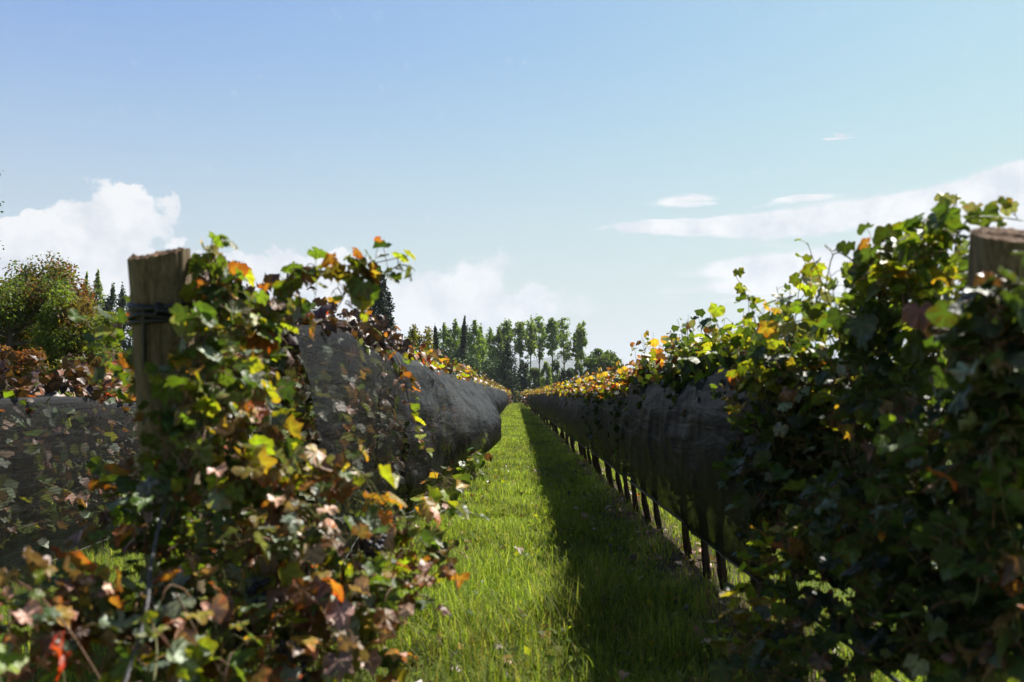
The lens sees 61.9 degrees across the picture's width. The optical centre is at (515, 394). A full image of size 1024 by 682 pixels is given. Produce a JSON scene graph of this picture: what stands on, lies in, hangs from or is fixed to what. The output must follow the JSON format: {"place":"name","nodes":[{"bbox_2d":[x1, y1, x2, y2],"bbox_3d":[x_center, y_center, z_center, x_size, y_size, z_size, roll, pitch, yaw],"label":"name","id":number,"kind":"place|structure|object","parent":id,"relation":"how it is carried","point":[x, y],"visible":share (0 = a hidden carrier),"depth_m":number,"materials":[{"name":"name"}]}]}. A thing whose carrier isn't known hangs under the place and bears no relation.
{"place":"outdoors","nodes":[
{"label":"outdoors","id":0,"kind":"place"},
{"bbox_2d":[0,400,1018,681],"bbox_3d":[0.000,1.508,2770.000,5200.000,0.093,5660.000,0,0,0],"label":"ground","id":1,"kind":"structure","parent":0,"point":[662,562],"depth_m":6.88,"materials":[{"name":"plant"}]},
{"bbox_2d":[0,459,16,548],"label":"grapevine","id":2,"kind":"object","parent":1,"relation":"on","point":[5,508],"visible":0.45,"depth_m":6.57,"materials":[{"name":"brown plant"}]},
{"bbox_2d":[0,344,50,390],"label":"red shrub","id":3,"kind":"object","parent":1,"relation":"on","point":[18,369],"visible":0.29,"depth_m":20.84,"materials":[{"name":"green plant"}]},
{"bbox_2d":[0,349,65,565],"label":"grapevine","id":4,"kind":"object","parent":1,"relation":"on","point":[15,388],"visible":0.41,"depth_m":6.97,"materials":[{"name":"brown plant"}]},
{"bbox_2d":[0,272,80,369],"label":"green tree","id":5,"kind":"object","parent":1,"relation":"on","point":[20,307],"visible":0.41,"depth_m":24.81,"materials":[{"name":"green plant"}]},
{"bbox_2d":[0,352,120,559],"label":"grapevine","id":6,"kind":"object","parent":1,"relation":"on","point":[56,384],"visible":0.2,"depth_m":7.80,"materials":[{"name":"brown plant"}]},
{"bbox_2d":[0,251,121,360],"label":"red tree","id":7,"kind":"object","parent":1,"relation":"on","point":[67,272],"visible":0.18,"depth_m":30.64,"materials":[{"name":"green plant"}]},
{"bbox_2d":[24,284,118,377],"bbox_3d":[-12.328,-0.812,23.975,2.342,4.626,2.439,0,0,-13],"label":"green tree","id":8,"kind":"object","parent":1,"relation":"on","point":[63,329],"visible":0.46,"depth_m":23.39,"materials":[{"name":"green plant"}]},
{"bbox_2d":[46,355,107,384],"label":"red shrub","id":9,"kind":"object","parent":1,"relation":"on","point":[82,359],"visible":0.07,"depth_m":20.90,"materials":[{"name":"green plant"}]},
{"bbox_2d":[32,351,140,544],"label":"grapevine","id":10,"kind":"object","parent":1,"relation":"on","point":[113,398],"visible":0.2,"depth_m":8.60,"materials":[{"name":"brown plant"}]},
{"bbox_2d":[0,396,205,570],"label":"bird net","id":11,"kind":"object","parent":10,"relation":"on","point":[53,440],"visible":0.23,"depth_m":7.21,"materials":[{"name":"fabric"}]},
{"bbox_2d":[82,271,92,318],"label":"poplar","id":12,"kind":"object","parent":1,"relation":"on","point":[86,278],"visible":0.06,"depth_m":129.86,"materials":[{"name":"green plant"}]},
{"bbox_2d":[89,269,106,317],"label":"poplar","id":13,"kind":"object","parent":1,"relation":"on","point":[98,289],"visible":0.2,"depth_m":124.96,"materials":[{"name":"green plant"}]},
{"bbox_2d":[86,340,124,377],"bbox_3d":[-12.008,-0.382,25.003,1.145,3.772,1.039,0,0,-10],"label":"green tree","id":14,"kind":"object","parent":1,"relation":"on","point":[117,348],"visible":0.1,"depth_m":24.75,"materials":[{"name":"green plant"}]},
{"bbox_2d":[100,283,121,347],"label":"conifer tree","id":15,"kind":"object","parent":1,"relation":"on","point":[111,300],"visible":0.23,"depth_m":119.74,"materials":[{"name":"green plant"}]},
{"bbox_2d":[89,358,138,500],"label":"grapevine","id":16,"kind":"object","parent":1,"relation":"on","point":[118,382],"visible":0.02,"depth_m":9.20,"materials":[{"name":"brown plant"}]},
{"bbox_2d":[112,282,132,383],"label":"conifer tree","id":17,"kind":"object","parent":1,"relation":"on","point":[121,303],"visible":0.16,"depth_m":117.77,"materials":[{"name":"green plant"}]},
{"bbox_2d":[123,322,132,368],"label":"poplar","id":18,"kind":"object","parent":1,"relation":"on","point":[129,345],"visible":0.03,"depth_m":117.14,"materials":[{"name":"green plant"}]},
{"bbox_2d":[0,522,295,681],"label":"grapevine","id":19,"kind":"object","parent":1,"relation":"on","point":[66,630],"visible":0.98,"depth_m":2.27,"materials":[{"name":"green plant"}]},
{"bbox_2d":[123,458,185,681],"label":"guy wire","id":20,"kind":"object","parent":1,"relation":"attached to","point":[129,668],"visible":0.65,"depth_m":2.31,"materials":[{"name":"metal"}]},
{"bbox_2d":[126,247,206,681],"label":"end post","id":21,"kind":"object","parent":1,"relation":"on","point":[158,280],"visible":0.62,"depth_m":2.97,"materials":[{"name":"brown wood"}]},
{"bbox_2d":[128,260,316,595],"bbox_3d":[-1.375,0.415,4.222,0.716,2.240,2.183,0,0,-5],"label":"grapevine","id":22,"kind":"object","parent":1,"relation":"on","point":[302,395],"visible":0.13,"depth_m":4.34,"materials":[{"name":"green plant"}]},
{"bbox_2d":[67,231,491,681],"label":"grapevine","id":23,"kind":"object","parent":1,"relation":"on","point":[346,609],"visible":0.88,"depth_m":2.79,"materials":[{"name":"green plant"}]},
{"bbox_2d":[261,286,360,612],"bbox_3d":[-1.350,0.432,5.210,0.796,2.209,2.225,0,0,-4],"label":"grapevine","id":24,"kind":"object","parent":1,"relation":"on","point":[309,429],"visible":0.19,"depth_m":5.04,"materials":[{"name":"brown plant"}]},
{"bbox_2d":[203,324,409,577],"bbox_3d":[-1.358,0.319,5.798,0.885,1.466,3.397,0,0,0],"label":"bird net","id":25,"kind":"object","parent":24,"relation":"on","point":[325,386],"visible":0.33,"depth_m":5.19,"materials":[{"name":"fabric"}]},
{"bbox_2d":[273,296,381,571],"bbox_3d":[-1.361,0.418,5.995,0.815,2.239,1.600,0,0,0],"label":"grapevine","id":26,"kind":"object","parent":1,"relation":"on","point":[356,334],"visible":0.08,"depth_m":5.96,"materials":[{"name":"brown plant"}]},
{"bbox_2d":[328,310,397,558],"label":"grapevine","id":27,"kind":"object","parent":1,"relation":"on","point":[378,337],"visible":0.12,"depth_m":6.84,"materials":[{"name":"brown plant"}]},
{"bbox_2d":[353,327,401,553],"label":"grapevine","id":28,"kind":"object","parent":1,"relation":"on","point":[361,543],"visible":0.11,"depth_m":7.74,"materials":[{"name":"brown plant"}]},
{"bbox_2d":[365,266,398,336],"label":"conifer","id":29,"kind":"object","parent":1,"relation":"on","point":[380,305],"visible":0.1,"depth_m":84.42,"materials":[{"name":"green plant"}]},
{"bbox_2d":[340,348,433,558],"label":"grapevine","id":30,"kind":"object","parent":1,"relation":"on","point":[403,374],"visible":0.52,"depth_m":6.35,"materials":[{"name":"green plant"}]},
{"bbox_2d":[365,325,420,526],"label":"grapevine","id":31,"kind":"object","parent":1,"relation":"on","point":[404,350],"visible":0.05,"depth_m":8.61,"materials":[{"name":"green plant"}]},
{"bbox_2d":[304,447,491,575],"bbox_3d":[-0.865,0.996,6.815,1.283,1.089,4.633,0,0,0],"label":"grapevine","id":32,"kind":"object","parent":1,"relation":"on","point":[436,494],"visible":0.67,"depth_m":5.87,"materials":[{"name":"green plant"}]},
{"bbox_2d":[381,332,422,526],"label":"grapevine","id":33,"kind":"object","parent":1,"relation":"on","point":[415,356],"visible":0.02,"depth_m":9.56,"materials":[{"name":"green plant"}]},
{"bbox_2d":[391,342,438,515],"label":"grapevine","id":34,"kind":"object","parent":1,"relation":"on","point":[424,359],"visible":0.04,"depth_m":10.39,"materials":[{"name":"orange plant"}]},
{"bbox_2d":[404,324,434,353],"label":"tree","id":35,"kind":"object","parent":1,"relation":"on","point":[414,336],"visible":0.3,"depth_m":61.63,"materials":[{"name":"green plant"}]},
{"bbox_2d":[400,349,444,480],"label":"grapevine","id":36,"kind":"object","parent":1,"relation":"on","point":[437,365],"visible":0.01,"depth_m":11.53,"materials":[{"name":"yellow plant"}]},
{"bbox_2d":[432,323,439,355],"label":"conifer","id":37,"kind":"object","parent":1,"relation":"on","point":[436,339],"visible":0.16,"depth_m":109.77,"materials":[{"name":"green plant"}]},
{"bbox_2d":[426,346,449,374],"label":"grapevine","id":38,"kind":"object","parent":1,"relation":"on","point":[442,360],"visible":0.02,"depth_m":12.27,"materials":[{"name":"yellow plant"}]},
{"bbox_2d":[430,355,448,374],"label":"grapevine","id":39,"kind":"object","parent":1,"relation":"on","point":[445,362],"depth_m":13.20,"materials":[{"name":"orange plant"}]},
{"bbox_2d":[431,322,456,360],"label":"poplar","id":40,"kind":"object","parent":1,"relation":"on","point":[445,343],"visible":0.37,"depth_m":169.57,"materials":[{"name":"green plant"}]},
{"bbox_2d":[436,356,462,484],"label":"grapevine","id":41,"kind":"object","parent":1,"relation":"on","point":[450,369],"visible":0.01,"depth_m":13.96,"materials":[{"name":"orange plant"}]},
{"bbox_2d":[446,318,467,360],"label":"poplar","id":42,"kind":"object","parent":1,"relation":"on","point":[455,331],"visible":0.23,"depth_m":171.37,"materials":[{"name":"green plant"}]},
{"bbox_2d":[452,362,462,374],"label":"grapevine","id":43,"kind":"object","parent":1,"relation":"on","point":[460,367],"visible":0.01,"depth_m":16.44,"materials":[{"name":"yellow plant"}]},
{"bbox_2d":[456,364,469,378],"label":"grapevine","id":44,"kind":"object","parent":1,"relation":"on","point":[463,374],"depth_m":17.20,"materials":[{"name":"yellow plant"}]},
{"bbox_2d":[459,315,468,365],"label":"poplar","id":45,"kind":"object","parent":1,"relation":"on","point":[463,338],"visible":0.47,"depth_m":164.72,"materials":[{"name":"green plant"}]},
{"bbox_2d":[456,361,471,381],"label":"grapevine","id":46,"kind":"object","parent":1,"relation":"on","point":[466,372],"visible":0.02,"depth_m":18.15,"materials":[{"name":"yellow plant"}]},
{"bbox_2d":[456,367,476,382],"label":"grapevine","id":47,"kind":"object","parent":1,"relation":"on","point":[470,375],"depth_m":20.03,"materials":[{"name":"yellow plant"}]},
{"bbox_2d":[447,345,490,375],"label":"pine tree","id":48,"kind":"object","parent":1,"relation":"on","point":[472,362],"visible":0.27,"depth_m":163.85,"materials":[{"name":"green plant"}]},
{"bbox_2d":[465,317,484,369],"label":"poplar","id":49,"kind":"object","parent":1,"relation":"on","point":[473,346],"visible":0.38,"depth_m":171.61,"materials":[{"name":"green plant"}]},
{"bbox_2d":[476,322,488,367],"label":"poplar","id":50,"kind":"object","parent":1,"relation":"on","point":[484,351],"visible":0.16,"depth_m":175.68,"materials":[{"name":"green plant"}]},
{"bbox_2d":[485,327,498,361],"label":"poplar","id":51,"kind":"object","parent":1,"relation":"on","point":[490,348],"visible":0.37,"depth_m":184.46,"materials":[{"name":"green plant"}]},
{"bbox_2d":[473,357,513,384],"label":"tree","id":52,"kind":"object","parent":1,"relation":"on","point":[489,367],"visible":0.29,"depth_m":161.52,"materials":[{"name":"green plant"}]},
{"bbox_2d":[489,326,505,362],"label":"poplar","id":53,"kind":"object","parent":1,"relation":"on","point":[499,340],"visible":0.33,"depth_m":184.62,"materials":[{"name":"green plant"}]},
{"bbox_2d":[495,318,514,351],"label":"poplar","id":54,"kind":"object","parent":1,"relation":"on","point":[506,330],"visible":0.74,"depth_m":195.83,"materials":[{"name":"green plant"}]},
{"bbox_2d":[494,340,521,401],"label":"poplar","id":55,"kind":"object","parent":1,"relation":"on","point":[505,364],"visible":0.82,"depth_m":149.59,"materials":[{"name":"green plant"}]},
{"bbox_2d":[143,459,875,681],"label":"fallen leaves","id":56,"kind":"object","parent":1,"relation":"on","point":[624,673],"visible":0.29,"depth_m":7.71,"materials":[{"name":"brown plant"}]},
{"bbox_2d":[506,389,532,406],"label":"distant vine rows","id":57,"kind":"object","parent":1,"relation":"on","point":[523,395],"visible":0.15,"depth_m":108.59,"materials":[{"name":"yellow plant"}]},
{"bbox_2d":[513,321,532,400],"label":"poplar","id":58,"kind":"object","parent":1,"relation":"on","point":[521,334],"visible":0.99,"depth_m":198.01,"materials":[{"name":"green plant"}]},
{"bbox_2d":[516,359,529,392],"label":"shrub","id":59,"kind":"object","parent":1,"relation":"on","point":[524,367],"visible":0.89,"depth_m":180.26,"materials":[{"name":"green plant"}]},
{"bbox_2d":[524,315,540,386],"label":"poplar","id":60,"kind":"object","parent":1,"relation":"on","point":[532,346],"visible":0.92,"depth_m":200.41,"materials":[{"name":"green plant"}]},
{"bbox_2d":[527,367,540,389],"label":"shrub","id":61,"kind":"object","parent":1,"relation":"on","point":[534,373],"visible":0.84,"depth_m":173.28,"materials":[{"name":"green plant"}]},
{"bbox_2d":[527,378,544,389],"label":"shrub","id":62,"kind":"object","parent":1,"relation":"on","point":[531,387],"visible":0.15,"depth_m":179.63,"materials":[{"name":"green plant"}]},
{"bbox_2d":[533,314,547,367],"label":"poplar","id":63,"kind":"object","parent":1,"relation":"on","point":[541,349],"visible":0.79,"depth_m":206.00,"materials":[{"name":"green plant"}]},
{"bbox_2d":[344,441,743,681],"bbox_3d":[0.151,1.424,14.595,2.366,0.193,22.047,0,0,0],"label":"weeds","id":64,"kind":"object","parent":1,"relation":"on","point":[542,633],"visible":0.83,"depth_m":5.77,"materials":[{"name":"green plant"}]},
{"bbox_2d":[540,361,552,387],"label":"shrub","id":65,"kind":"object","parent":1,"relation":"on","point":[547,370],"visible":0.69,"depth_m":168.19,"materials":[{"name":"green plant"}]},
{"bbox_2d":[546,386,554,431],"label":"grapevine","id":66,"kind":"object","parent":1,"relation":"on","point":[548,401],"visible":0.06,"depth_m":34.40,"materials":[{"name":"yellow plant"}]},
{"bbox_2d":[539,317,564,362],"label":"poplar","id":67,"kind":"object","parent":1,"relation":"on","point":[553,336],"visible":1,"depth_m":196.56,"materials":[{"name":"green plant"}]},
{"bbox_2d":[550,359,560,382],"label":"shrub","id":68,"kind":"object","parent":1,"relation":"on","point":[555,365],"visible":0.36,"depth_m":182.57,"materials":[{"name":"green plant"}]},
{"bbox_2d":[548,383,566,437],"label":"grapevine","id":69,"kind":"object","parent":1,"relation":"on","point":[552,403],"visible":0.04,"depth_m":29.78,"materials":[{"name":"yellow plant"}]},
{"bbox_2d":[553,382,562,438],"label":"grapevine","id":70,"kind":"object","parent":1,"relation":"on","point":[554,402],"visible":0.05,"depth_m":28.80,"materials":[{"name":"yellow plant"}]},
{"bbox_2d":[555,383,568,444],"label":"grapevine","id":71,"kind":"object","parent":1,"relation":"on","point":[560,395],"visible":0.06,"depth_m":25.04,"materials":[{"name":"yellow plant"}]},
{"bbox_2d":[556,317,573,367],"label":"poplar","id":72,"kind":"object","parent":1,"relation":"on","point":[565,354],"visible":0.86,"depth_m":207.92,"materials":[{"name":"green plant"}]},
{"bbox_2d":[558,367,574,384],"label":"shrub","id":73,"kind":"object","parent":1,"relation":"on","point":[569,373],"visible":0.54,"depth_m":170.13,"materials":[{"name":"green plant"}]},
{"bbox_2d":[561,382,574,452],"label":"grapevine","id":74,"kind":"object","parent":1,"relation":"on","point":[566,387],"visible":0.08,"depth_m":22.05,"materials":[{"name":"yellow plant"}]},
{"bbox_2d":[559,383,576,450],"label":"grapevine","id":75,"kind":"object","parent":1,"relation":"on","point":[564,399],"visible":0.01,"depth_m":22.96,"materials":[{"name":"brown plant"}]},
{"bbox_2d":[563,375,583,458],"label":"grapevine","id":76,"kind":"object","parent":1,"relation":"on","point":[572,379],"visible":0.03,"depth_m":19.74,"materials":[{"name":"yellow plant"}]},
{"bbox_2d":[567,384,580,455],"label":"grapevine","id":77,"kind":"object","parent":1,"relation":"on","point":[570,386],"visible":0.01,"depth_m":20.27,"materials":[{"name":"plant"}]},
{"bbox_2d":[567,374,588,460],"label":"grapevine","id":78,"kind":"object","parent":1,"relation":"on","point":[584,453],"visible":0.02,"depth_m":18.86,"materials":[{"name":"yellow plant"}]},
{"bbox_2d":[570,320,585,370],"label":"poplar","id":79,"kind":"object","parent":1,"relation":"on","point":[583,324],"visible":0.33,"depth_m":208.86,"materials":[{"name":"green plant"}]},
{"bbox_2d":[572,360,584,382],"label":"shrub","id":80,"kind":"object","parent":1,"relation":"on","point":[579,367],"visible":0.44,"depth_m":174.67,"materials":[{"name":"green plant"}]},
{"bbox_2d":[572,324,587,363],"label":"poplar","id":81,"kind":"object","parent":1,"relation":"on","point":[581,342],"visible":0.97,"depth_m":203.47,"materials":[{"name":"green plant"}]},
{"bbox_2d":[573,377,591,464],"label":"grapevine","id":82,"kind":"object","parent":1,"relation":"on","point":[588,452],"visible":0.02,"depth_m":17.94,"materials":[{"name":"yellow plant"}]},
{"bbox_2d":[571,371,600,468],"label":"grapevine","id":83,"kind":"object","parent":1,"relation":"on","point":[590,377],"visible":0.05,"depth_m":17.15,"materials":[{"name":"yellow plant"}]},
{"bbox_2d":[580,374,601,477],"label":"grapevine","id":84,"kind":"object","parent":1,"relation":"on","point":[586,392],"visible":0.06,"depth_m":15.21,"materials":[{"name":"yellow plant"}]},
{"bbox_2d":[574,371,611,472],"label":"grapevine","id":85,"kind":"object","parent":1,"relation":"on","point":[594,380],"visible":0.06,"depth_m":16.30,"materials":[{"name":"yellow plant"}]},
{"bbox_2d":[527,358,858,588],"bbox_3d":[1.591,0.426,48.445,0.716,1.297,88.291,0,0,0],"label":"bird net","id":86,"kind":"object","parent":85,"relation":"on","point":[668,467],"visible":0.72,"depth_m":6.74,"materials":[{"name":"fabric"}]},
{"bbox_2d":[580,367,618,478],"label":"grapevine","id":87,"kind":"object","parent":1,"relation":"on","point":[589,396],"visible":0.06,"depth_m":14.39,"materials":[{"name":"yellow plant"}]},
{"bbox_2d":[582,348,622,378],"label":"round tree","id":88,"kind":"object","parent":1,"relation":"on","point":[596,360],"visible":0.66,"depth_m":148.41,"materials":[{"name":"green plant"}]},
{"bbox_2d":[585,366,628,488],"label":"grapevine","id":89,"kind":"object","parent":1,"relation":"on","point":[595,421],"visible":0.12,"depth_m":13.51,"materials":[{"name":"yellow plant"}]},
{"bbox_2d":[597,370,623,494],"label":"grapevine","id":90,"kind":"object","parent":1,"relation":"on","point":[617,475],"visible":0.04,"depth_m":12.58,"materials":[{"name":"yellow plant"}]},
{"bbox_2d":[593,360,638,502],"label":"grapevine","id":91,"kind":"object","parent":1,"relation":"on","point":[626,489],"visible":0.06,"depth_m":11.71,"materials":[{"name":"yellow plant"}]},
{"bbox_2d":[603,359,639,512],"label":"grapevine","id":92,"kind":"object","parent":1,"relation":"on","point":[633,487],"visible":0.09,"depth_m":10.76,"materials":[{"name":"green plant"}]},
{"bbox_2d":[618,364,651,523],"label":"grapevine","id":93,"kind":"object","parent":1,"relation":"on","point":[625,389],"visible":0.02,"depth_m":9.87,"materials":[{"name":"green plant"}]},
{"bbox_2d":[613,330,676,532],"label":"grapevine","id":94,"kind":"object","parent":1,"relation":"on","point":[645,362],"visible":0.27,"depth_m":9.06,"materials":[{"name":"yellow plant"}]},
{"bbox_2d":[641,322,718,557],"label":"grapevine","id":95,"kind":"object","parent":1,"relation":"on","point":[660,358],"visible":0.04,"depth_m":7.76,"materials":[{"name":"green plant"}]},
{"bbox_2d":[659,309,726,578],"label":"grapevine","id":96,"kind":"object","parent":1,"relation":"on","point":[667,374],"visible":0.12,"depth_m":6.95,"materials":[{"name":"green plant"}]},
{"bbox_2d":[664,308,769,590],"bbox_3d":[1.550,0.442,6.550,0.768,2.188,1.932,0,0,0],"label":"grapevine","id":97,"kind":"object","parent":1,"relation":"on","point":[720,560],"visible":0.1,"depth_m":6.39,"materials":[{"name":"green plant"}]},
{"bbox_2d":[688,294,829,619],"bbox_3d":[1.559,0.442,5.630,0.768,2.188,1.932,0,0,0],"label":"grapevine","id":98,"kind":"object","parent":1,"relation":"on","point":[722,356],"visible":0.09,"depth_m":5.50,"materials":[{"name":"green plant"}]},
{"bbox_2d":[699,240,893,673],"bbox_3d":[1.553,0.380,4.645,1.016,2.318,1.472,0,0,0],"label":"grapevine","id":99,"kind":"object","parent":1,"relation":"on","point":[737,341],"visible":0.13,"depth_m":4.61,"materials":[{"name":"green plant"}]},
{"bbox_2d":[731,192,968,679],"bbox_3d":[1.575,0.370,3.706,1.010,2.332,1.957,0,0,0],"label":"grapevine","id":100,"kind":"object","parent":1,"relation":"on","point":[807,354],"visible":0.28,"depth_m":3.85,"materials":[{"name":"green plant"}]},
{"bbox_2d":[708,196,1023,681],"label":"grapevine","id":101,"kind":"object","parent":1,"relation":"on","point":[975,414],"visible":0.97,"depth_m":2.78,"materials":[{"name":"green plant"}]},
{"bbox_2d":[943,226,1023,681],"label":"end post","id":102,"kind":"object","parent":1,"relation":"on","point":[992,248],"visible":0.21,"depth_m":2.38,"materials":[{"name":"brown wood"}]},
{"bbox_2d":[540,413,900,681],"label":"drip hose","id":103,"kind":"object","parent":102,"relation":"attached to","point":[860,653],"visible":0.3,"depth_m":4.04,"materials":[{"name":"black"}]},
{"bbox_2d":[0,0,1023,373],"label":"sky","id":104,"kind":"structure","parent":0,"point":[611,166],"materials":[{"name":"blue"}]},
{"bbox_2d":[512,354,597,387],"bbox_3d":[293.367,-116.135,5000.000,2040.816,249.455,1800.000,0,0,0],"label":"hills","id":105,"kind":"structure","parent":0,"point":[568,364],"depth_m":4728.32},
{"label":"grapevine","id":106,"kind":"object","parent":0,"visible":0},
{"bbox_2d":[331,349,508,518],"bbox_3d":[-1.065,0.350,49.953,1.602,1.522,85.308,0,0,0],"label":"bird net","id":107,"kind":"object","parent":106,"relation":"on","point":[459,417],"visible":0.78,"depth_m":10.14,"materials":[{"name":"fabric"}]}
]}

